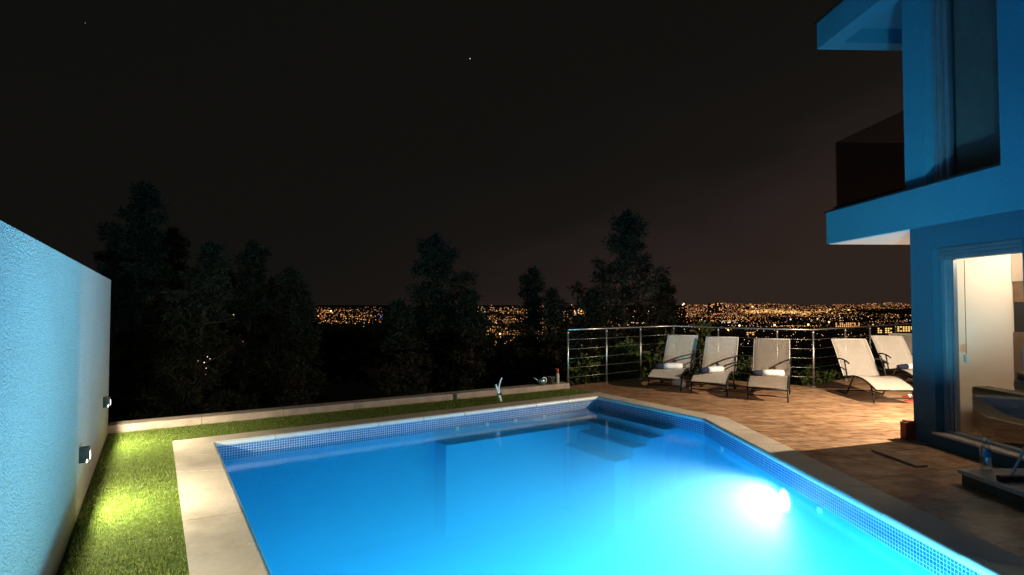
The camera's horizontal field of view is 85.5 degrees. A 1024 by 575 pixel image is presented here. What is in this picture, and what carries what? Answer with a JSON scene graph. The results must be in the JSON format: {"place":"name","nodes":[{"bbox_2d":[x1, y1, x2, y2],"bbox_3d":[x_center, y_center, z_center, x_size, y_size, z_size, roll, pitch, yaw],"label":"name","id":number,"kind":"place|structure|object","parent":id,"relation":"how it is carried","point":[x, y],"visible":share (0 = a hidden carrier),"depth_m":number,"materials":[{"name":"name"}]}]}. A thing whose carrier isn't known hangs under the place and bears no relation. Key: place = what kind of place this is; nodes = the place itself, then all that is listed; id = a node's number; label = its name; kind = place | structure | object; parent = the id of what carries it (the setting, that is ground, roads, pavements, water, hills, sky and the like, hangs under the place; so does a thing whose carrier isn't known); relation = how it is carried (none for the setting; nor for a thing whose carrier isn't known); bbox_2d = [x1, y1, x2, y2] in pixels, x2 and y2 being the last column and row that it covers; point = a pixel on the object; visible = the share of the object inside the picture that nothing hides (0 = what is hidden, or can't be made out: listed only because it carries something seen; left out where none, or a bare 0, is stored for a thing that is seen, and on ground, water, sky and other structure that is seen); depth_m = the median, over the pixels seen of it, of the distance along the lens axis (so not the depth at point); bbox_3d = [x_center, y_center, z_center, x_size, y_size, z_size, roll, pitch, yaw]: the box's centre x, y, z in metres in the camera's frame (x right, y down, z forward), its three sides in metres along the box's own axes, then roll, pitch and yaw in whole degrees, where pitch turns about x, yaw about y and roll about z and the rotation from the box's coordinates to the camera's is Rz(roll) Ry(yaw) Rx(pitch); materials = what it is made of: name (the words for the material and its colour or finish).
{"place":"outdoors","nodes":[
{"label":"outdoors","id":0,"kind":"place"},
{"bbox_2d":[57,388,595,574],"bbox_3d":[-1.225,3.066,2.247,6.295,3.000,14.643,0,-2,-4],"label":"lawn base","id":1,"kind":"object","parent":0,"point":[128,567],"visible":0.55,"depth_m":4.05,"materials":[{"name":"green plant"}]},
{"bbox_2d":[0,220,110,574],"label":"garden wall","id":2,"kind":"structure","parent":1,"relation":"on","point":[54,340],"depth_m":2.66,"materials":[{"name":"paint"}]},
{"bbox_2d":[79,445,90,463],"bbox_3d":[-3.035,1.186,3.934,0.065,0.103,0.071,1,-2,-33],"label":"wall lamp","id":3,"kind":"object","parent":2,"relation":"attached to","point":[84,454],"visible":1,"depth_m":3.91,"materials":[{"name":"metal"}]},
{"bbox_2d":[103,396,110,407],"bbox_3d":[-4.189,1.184,5.725,0.065,0.103,0.071,1,-2,-33],"label":"wall lamp","id":4,"kind":"object","parent":2,"relation":"attached to","point":[106,401],"visible":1,"depth_m":5.69,"materials":[{"name":"metal"}]},
{"bbox_2d":[108,382,569,433],"bbox_3d":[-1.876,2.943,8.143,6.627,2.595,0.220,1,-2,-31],"label":"edging kerb","id":5,"kind":"structure","parent":1,"relation":"on","point":[160,423],"depth_m":7.57,"materials":[{"name":"concrete"}]},
{"bbox_2d":[533,377,546,384],"bbox_3d":[0.490,1.617,9.589,0.273,0.142,0.118,1,-2,-29],"label":"watering can","id":6,"kind":"object","parent":5,"relation":"on","point":[541,381],"visible":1,"depth_m":9.56,"materials":[{"name":"metal"}]},
{"bbox_2d":[547,376,554,383],"bbox_3d":[0.690,1.626,9.708,0.136,0.130,0.134,0,-2,0],"label":"plant pot","id":7,"kind":"object","parent":5,"relation":"on","point":[551,379],"visible":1,"depth_m":9.66,"materials":[{"name":"ceramic"}]},
{"bbox_2d":[555,368,558,383],"bbox_3d":[0.797,1.561,9.779,0.078,0.265,0.063,0,-2,0],"label":"spray bottle","id":8,"kind":"object","parent":5,"relation":"on","point":[557,375],"visible":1,"depth_m":9.75,"materials":[{"name":"plastic"}]},
{"bbox_2d":[495,377,502,401],"bbox_3d":[-0.204,1.564,8.453,0.123,0.378,0.042,0,-2,-10],"label":"garden stake","id":9,"kind":"object","parent":1,"relation":"in","point":[499,394],"visible":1,"depth_m":8.44,"materials":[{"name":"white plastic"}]},
{"bbox_2d":[0,0,910,304],"label":"sky","id":10,"kind":"structure","parent":0,"point":[335,136],"materials":[{"name":"black"}]},
{"bbox_2d":[111,305,911,415],"bbox_3d":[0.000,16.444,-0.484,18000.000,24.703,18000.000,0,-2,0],"label":"ground","id":11,"kind":"structure","parent":0,"point":[357,391],"depth_m":687.36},
{"bbox_2d":[94,179,221,424],"bbox_3d":[-10.132,1.742,15.058,3.545,9.420,3.619,-2,-2,42],"label":"pine tree","id":12,"kind":"object","parent":11,"relation":"on","point":[146,197],"visible":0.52,"depth_m":14.74,"materials":[{"name":"green plant"}]},
{"bbox_2d":[118,226,210,415],"bbox_3d":[-11.543,2.182,18.929,3.057,8.773,3.113,1,-2,-24],"label":"pine tree","id":13,"kind":"object","parent":11,"relation":"on","point":[173,239],"visible":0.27,"depth_m":18.78,"materials":[{"name":"green plant"}]},
{"bbox_2d":[124,238,261,420],"bbox_3d":[-7.623,2.573,13.236,2.976,7.657,2.790,0,-2,15],"label":"pine tree","id":14,"kind":"object","parent":11,"relation":"on","point":[211,263],"visible":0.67,"depth_m":13.27,"materials":[{"name":"green plant"}]},
{"bbox_2d":[177,267,252,409],"bbox_3d":[-9.918,2.890,18.860,2.633,7.350,2.976,-1,-2,38],"label":"pine tree","id":15,"kind":"object","parent":11,"relation":"on","point":[233,284],"visible":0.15,"depth_m":18.89,"materials":[{"name":"green plant"}]},
{"bbox_2d":[191,237,281,411],"bbox_3d":[-7.832,2.501,16.003,3.214,7.968,2.872,0,-2,0],"label":"pine tree","id":16,"kind":"object","parent":11,"relation":"on","point":[254,253],"visible":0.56,"depth_m":15.84,"materials":[{"name":"green plant"}]},
{"bbox_2d":[247,265,334,408],"bbox_3d":[-6.139,2.898,14.947,2.613,7.106,2.913,-1,-2,24],"label":"pine tree","id":17,"kind":"object","parent":11,"relation":"on","point":[290,283],"visible":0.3,"depth_m":14.84,"materials":[{"name":"green plant"}]},
{"bbox_2d":[275,293,328,406],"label":"pine tree","id":18,"kind":"object","parent":11,"relation":"on","point":[303,314],"visible":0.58,"depth_m":13.92,"materials":[{"name":"green plant"}]},
{"bbox_2d":[369,296,433,396],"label":"pine tree","id":19,"kind":"object","parent":11,"relation":"on","point":[399,349],"visible":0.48,"depth_m":13.71,"materials":[{"name":"green plant"}]},
{"bbox_2d":[388,230,493,396],"bbox_3d":[-2.046,2.408,15.971,3.513,8.149,3.252,1,-2,-34],"label":"pine tree","id":20,"kind":"object","parent":11,"relation":"on","point":[437,267],"visible":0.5,"depth_m":15.72,"materials":[{"name":"green plant"}]},
{"bbox_2d":[447,284,496,391],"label":"pine tree","id":21,"kind":"object","parent":11,"relation":"on","point":[470,335],"visible":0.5,"depth_m":14.86,"materials":[{"name":"green plant"}]},
{"bbox_2d":[109,317,885,394],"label":"distant wood","id":22,"kind":"object","parent":11,"relation":"on","point":[355,353],"visible":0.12,"depth_m":24.22,"materials":[{"name":"green plant"}]},
{"bbox_2d":[508,266,562,385],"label":"pine tree","id":23,"kind":"object","parent":11,"relation":"on","point":[529,349],"visible":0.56,"depth_m":16.79,"materials":[{"name":"green plant"}]},
{"bbox_2d":[536,286,577,382],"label":"pine tree","id":24,"kind":"object","parent":11,"relation":"on","point":[553,304],"visible":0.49,"depth_m":15.85,"materials":[{"name":"green plant"}]},
{"bbox_2d":[560,345,611,384],"bbox_3d":[1.601,3.256,12.149,1.246,4.015,1.345,-2,-2,45],"label":"shrub","id":25,"kind":"object","parent":11,"relation":"on","point":[582,371],"visible":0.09,"depth_m":12.04,"materials":[{"name":"green plant"}]},
{"bbox_2d":[569,285,611,385],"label":"pine tree","id":26,"kind":"object","parent":11,"relation":"on","point":[592,301],"visible":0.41,"depth_m":15.97,"materials":[{"name":"green plant"}]},
{"bbox_2d":[317,302,911,352],"bbox_3d":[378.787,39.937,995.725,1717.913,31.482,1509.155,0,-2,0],"label":"town lights","id":27,"kind":"object","parent":11,"relation":"on","point":[769,311],"visible":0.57,"depth_m":946.00,"materials":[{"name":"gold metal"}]},
{"bbox_2d":[564,207,681,381],"bbox_3d":[3.336,1.993,16.860,4.037,9.028,5.146,1,-2,-18],"label":"pine tree","id":28,"kind":"object","parent":11,"relation":"on","point":[627,224],"visible":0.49,"depth_m":16.79,"materials":[{"name":"green plant"}]},
{"bbox_2d":[607,335,658,380],"bbox_3d":[2.616,3.158,12.532,1.512,4.235,1.291,-1,-2,34],"label":"shrub","id":29,"kind":"object","parent":11,"relation":"on","point":[633,365],"visible":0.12,"depth_m":12.43,"materials":[{"name":"green plant"}]},
{"bbox_2d":[645,277,685,371],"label":"pine tree","id":30,"kind":"object","parent":11,"relation":"on","point":[670,289],"visible":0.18,"depth_m":18.42,"materials":[{"name":"green plant"}]},
{"bbox_2d":[647,330,686,375],"bbox_3d":[3.724,3.160,13.397,1.169,4.282,1.351,1,-2,-35],"label":"shrub","id":31,"kind":"object","parent":11,"relation":"on","point":[661,349],"visible":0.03,"depth_m":13.38,"materials":[{"name":"green plant"}]},
{"bbox_2d":[683,318,715,375],"bbox_3d":[4.493,2.993,12.889,1.013,4.584,1.239,1,-2,-34],"label":"shrub","id":32,"kind":"object","parent":11,"relation":"on","point":[700,345],"visible":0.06,"depth_m":12.95,"materials":[{"name":"green plant"}]},
{"bbox_2d":[708,303,713,313],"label":"apartment building","id":33,"kind":"structure","parent":11,"relation":"on","point":[710,308],"depth_m":936.38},
{"bbox_2d":[715,302,721,313],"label":"apartment building","id":34,"kind":"structure","parent":11,"relation":"on","point":[718,307],"depth_m":936.39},
{"bbox_2d":[728,356,752,381],"bbox_3d":[5.296,3.420,12.566,1.156,3.713,1.417,1,-2,-39],"label":"shrub","id":35,"kind":"object","parent":11,"relation":"on","point":[742,367],"visible":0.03,"depth_m":12.70,"materials":[{"name":"green plant"}]},
{"bbox_2d":[741,330,754,339],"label":"apartment building","id":36,"kind":"structure","parent":11,"relation":"on","point":[748,334],"depth_m":415.67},
{"bbox_2d":[793,363,844,385],"bbox_3d":[6.823,3.478,12.279,1.458,3.583,1.552,1,-2,-31],"label":"shrub","id":37,"kind":"object","parent":11,"relation":"on","point":[807,380],"visible":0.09,"depth_m":12.38,"materials":[{"name":"green plant"}]},
{"bbox_2d":[829,321,859,329],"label":"apartment building","id":38,"kind":"structure","parent":11,"relation":"on","point":[834,324],"depth_m":523.15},
{"bbox_2d":[871,326,891,334],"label":"apartment building","id":39,"kind":"structure","parent":11,"relation":"on","point":[879,330],"depth_m":438.53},
{"bbox_2d":[890,325,911,333],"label":"apartment building","id":40,"kind":"structure","parent":11,"relation":"on","point":[904,329],"depth_m":456.96,"materials":[{"name":"yellow"}]},
{"bbox_2d":[570,371,1023,558],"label":"terrace","id":41,"kind":"structure","parent":0,"point":[827,423],"depth_m":6.26,"materials":[{"name":"tile"}]},
{"bbox_2d":[172,392,1023,574],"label":"swimming pool","id":42,"kind":"structure","parent":41,"relation":"in","point":[597,483],"depth_m":6.65,"materials":[{"name":"liquid"}]},
{"bbox_2d":[647,335,697,390],"bbox_3d":[2.982,1.355,10.208,0.626,0.889,1.469,-1,-2,30],"label":"sun lounger","id":43,"kind":"object","parent":41,"relation":"on","point":[680,349],"visible":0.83,"depth_m":10.54,"materials":[{"name":"beige fabric"}]},
{"bbox_2d":[654,363,682,368],"bbox_3d":[2.808,1.407,9.964,0.498,0.107,0.161,0,-2,2],"label":"rolled towel","id":44,"kind":"object","parent":43,"relation":"on","point":[669,365],"visible":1,"depth_m":9.90,"materials":[{"name":"white fabric"}]},
{"bbox_2d":[672,378,685,387],"bbox_3d":[3.014,1.684,9.988,0.257,0.231,0.212,0,-2,0],"label":"beach bag","id":45,"kind":"object","parent":41,"relation":"on","point":[676,382],"visible":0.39,"depth_m":9.91,"materials":[{"name":"beige fabric"}]},
{"bbox_2d":[690,336,738,395],"bbox_3d":[3.557,1.340,9.671,0.626,0.889,1.469,-1,-2,30],"label":"sun lounger","id":46,"kind":"object","parent":41,"relation":"on","point":[720,351],"visible":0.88,"depth_m":10.00,"materials":[{"name":"fabric"}]},
{"bbox_2d":[697,366,723,372],"bbox_3d":[3.369,1.391,9.396,0.498,0.107,0.161,1,-2,-24],"label":"rolled towel","id":47,"kind":"object","parent":46,"relation":"on","point":[711,369],"visible":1,"depth_m":9.33,"materials":[{"name":"white fabric"}]},
{"bbox_2d":[567,323,911,386],"bbox_3d":[5.535,1.307,11.144,9.441,1.044,2.230,0,-2,-14],"label":"terrace railing","id":48,"kind":"object","parent":41,"relation":"on","point":[776,329],"visible":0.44,"depth_m":10.56,"materials":[{"name":"metal"}]},
{"bbox_2d":[747,338,790,402],"bbox_3d":[4.238,1.323,9.102,0.626,0.889,1.469,-1,-2,28],"label":"sun lounger","id":49,"kind":"object","parent":41,"relation":"on","point":[771,353],"visible":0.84,"depth_m":9.44,"materials":[{"name":"fabric"}]},
{"bbox_2d":[751,370,784,375],"bbox_3d":[4.123,1.377,8.943,0.498,0.107,0.161,0,-2,8],"label":"rolled towel","id":50,"kind":"object","parent":49,"relation":"on","point":[767,373],"visible":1,"depth_m":8.88,"materials":[{"name":"white fabric"}]},
{"bbox_2d":[831,339,912,402],"bbox_3d":[5.806,1.319,8.961,0.626,0.889,1.469,0,-2,7],"label":"sun lounger","id":51,"kind":"object","parent":41,"relation":"on","point":[855,358],"visible":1,"depth_m":9.30,"materials":[{"name":"fabric"}]},
{"bbox_2d":[871,335,912,383],"bbox_3d":[7.149,1.347,9.933,0.626,0.889,1.469,0,-2,6],"label":"sun lounger","id":52,"kind":"object","parent":41,"relation":"on","point":[894,351],"visible":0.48,"depth_m":10.43,"materials":[{"name":"fabric"}]},
{"bbox_2d":[896,363,912,369],"bbox_3d":[7.117,1.404,9.850,0.498,0.107,0.161,0,-2,6],"label":"rolled towel","id":53,"kind":"object","parent":52,"relation":"on","point":[905,366],"visible":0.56,"depth_m":9.80,"materials":[{"name":"white fabric"}]},
{"bbox_2d":[871,449,927,466],"bbox_3d":[3.730,1.645,5.345,0.110,0.018,0.562,0,-2,-5],"label":"wood plank","id":54,"kind":"object","parent":41,"relation":"on","point":[908,461],"visible":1,"depth_m":5.31,"materials":[{"name":"brown wood"}]},
{"bbox_2d":[889,333,912,379],"bbox_3d":[7.979,1.368,10.633,0.626,0.889,1.469,0,-2,5],"label":"sun lounger","id":55,"kind":"object","parent":41,"relation":"on","point":[907,338],"visible":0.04,"depth_m":11.26,"materials":[{"name":"fabric"}]},
{"bbox_2d":[902,394,912,397],"bbox_3d":[6.356,1.732,8.820,0.095,0.058,0.250,1,-2,-23],"label":"flip flop","id":56,"kind":"object","parent":41,"relation":"on","point":[907,396],"visible":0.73,"depth_m":8.84,"materials":[{"name":"red plastic"}]},
{"bbox_2d":[900,420,915,439],"bbox_3d":[4.392,1.579,6.142,0.105,0.205,0.095,0,-2,0],"label":"clay block","id":57,"kind":"object","parent":41,"relation":"on","point":[907,429],"depth_m":6.10,"materials":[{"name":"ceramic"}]},
{"bbox_2d":[813,0,1023,467],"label":"villa","id":58,"kind":"object","parent":41,"relation":"on","point":[951,213],"visible":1,"depth_m":5.92,"materials":[{"name":"paint"}]},
{"bbox_2d":[930,0,1000,180],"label":"window","id":59,"kind":"structure","parent":58,"relation":"in","point":[974,21],"depth_m":5.81,"materials":[{"name":"glass"}]},
{"bbox_2d":[932,238,1023,460],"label":"terrace door","id":60,"kind":"structure","parent":58,"relation":"in","point":[948,256],"depth_m":5.74,"materials":[{"name":"metal"}]},
{"bbox_2d":[972,386,1023,440],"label":"sofa","id":61,"kind":"object","parent":58,"relation":"on","point":[998,411],"visible":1,"depth_m":5.50,"materials":[{"name":"fabric"}]},
{"bbox_2d":[1014,371,1023,389],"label":"cushion","id":62,"kind":"object","parent":61,"relation":"on","point":[1019,383],"visible":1,"depth_m":5.47,"materials":[{"name":"fabric"}]},
{"bbox_2d":[1011,253,1023,391],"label":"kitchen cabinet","id":63,"kind":"object","parent":58,"relation":"on","point":[1017,281],"visible":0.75,"depth_m":5.90,"materials":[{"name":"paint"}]},
{"bbox_2d":[957,468,1023,507],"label":"door step","id":64,"kind":"object","parent":41,"relation":"on","point":[985,481],"depth_m":4.38,"materials":[{"name":"stone"}]},
{"bbox_2d":[979,438,991,470],"bbox_3d":[3.949,1.387,4.614,0.078,0.263,0.078,0,-2,0],"label":"water bottle","id":65,"kind":"object","parent":64,"relation":"on","point":[985,453],"visible":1,"depth_m":4.59,"materials":[{"name":"plastic"}]},
{"bbox_2d":[996,447,1023,481],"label":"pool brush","id":66,"kind":"object","parent":64,"relation":"on","point":[1011,477],"visible":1,"depth_m":4.30,"materials":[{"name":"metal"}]}
]}

